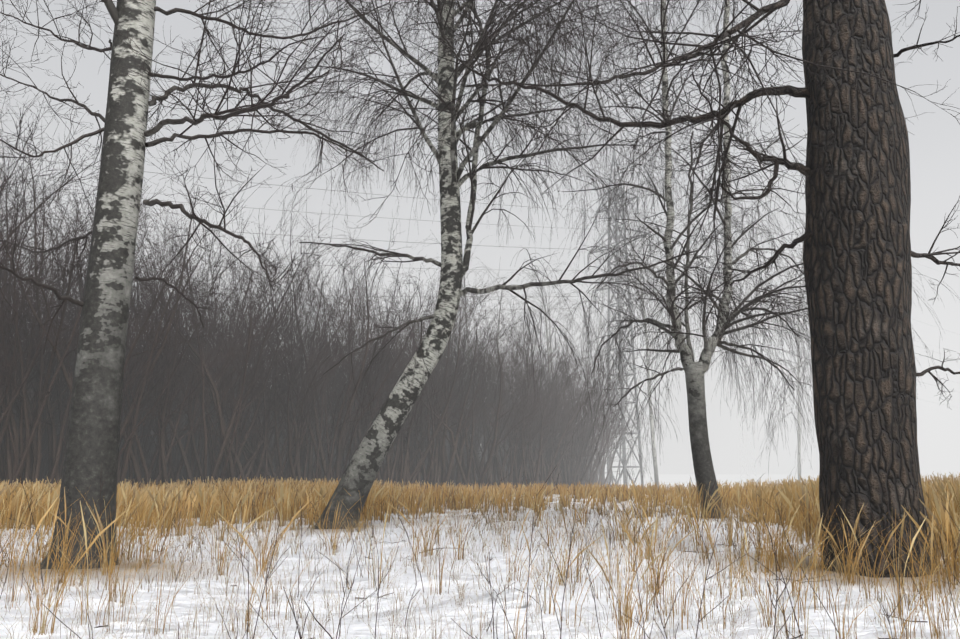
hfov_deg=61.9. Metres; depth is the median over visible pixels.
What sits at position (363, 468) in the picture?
leaning birch
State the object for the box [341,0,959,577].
old tree
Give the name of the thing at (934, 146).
sky
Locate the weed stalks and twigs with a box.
[0,463,959,638]
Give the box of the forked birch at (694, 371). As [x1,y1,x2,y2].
[521,0,959,520]
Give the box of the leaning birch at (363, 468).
[201,0,759,528]
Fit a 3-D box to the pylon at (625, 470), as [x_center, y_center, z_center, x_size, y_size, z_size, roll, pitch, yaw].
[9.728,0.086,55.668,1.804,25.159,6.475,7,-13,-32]
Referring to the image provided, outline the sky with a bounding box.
[0,0,959,473]
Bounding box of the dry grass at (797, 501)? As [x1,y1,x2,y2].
[0,471,959,638]
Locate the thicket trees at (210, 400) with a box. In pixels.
[0,20,651,491]
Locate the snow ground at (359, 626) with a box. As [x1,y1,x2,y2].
[0,474,959,638]
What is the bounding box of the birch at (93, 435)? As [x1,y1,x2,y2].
[0,0,405,569]
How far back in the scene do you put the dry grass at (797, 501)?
6.59 m
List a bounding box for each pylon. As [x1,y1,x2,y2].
[587,150,650,486]
[725,332,759,484]
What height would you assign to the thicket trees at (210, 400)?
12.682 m
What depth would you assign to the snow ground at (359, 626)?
4.99 m
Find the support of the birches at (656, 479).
on the snow ground at (359, 626)
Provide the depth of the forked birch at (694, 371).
12.49 m
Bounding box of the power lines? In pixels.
[5,28,959,407]
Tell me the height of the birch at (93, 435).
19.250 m
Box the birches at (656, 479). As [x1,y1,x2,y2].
[339,136,811,488]
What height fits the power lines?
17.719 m
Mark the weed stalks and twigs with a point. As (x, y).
(346, 578)
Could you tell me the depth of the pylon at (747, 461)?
119.94 m

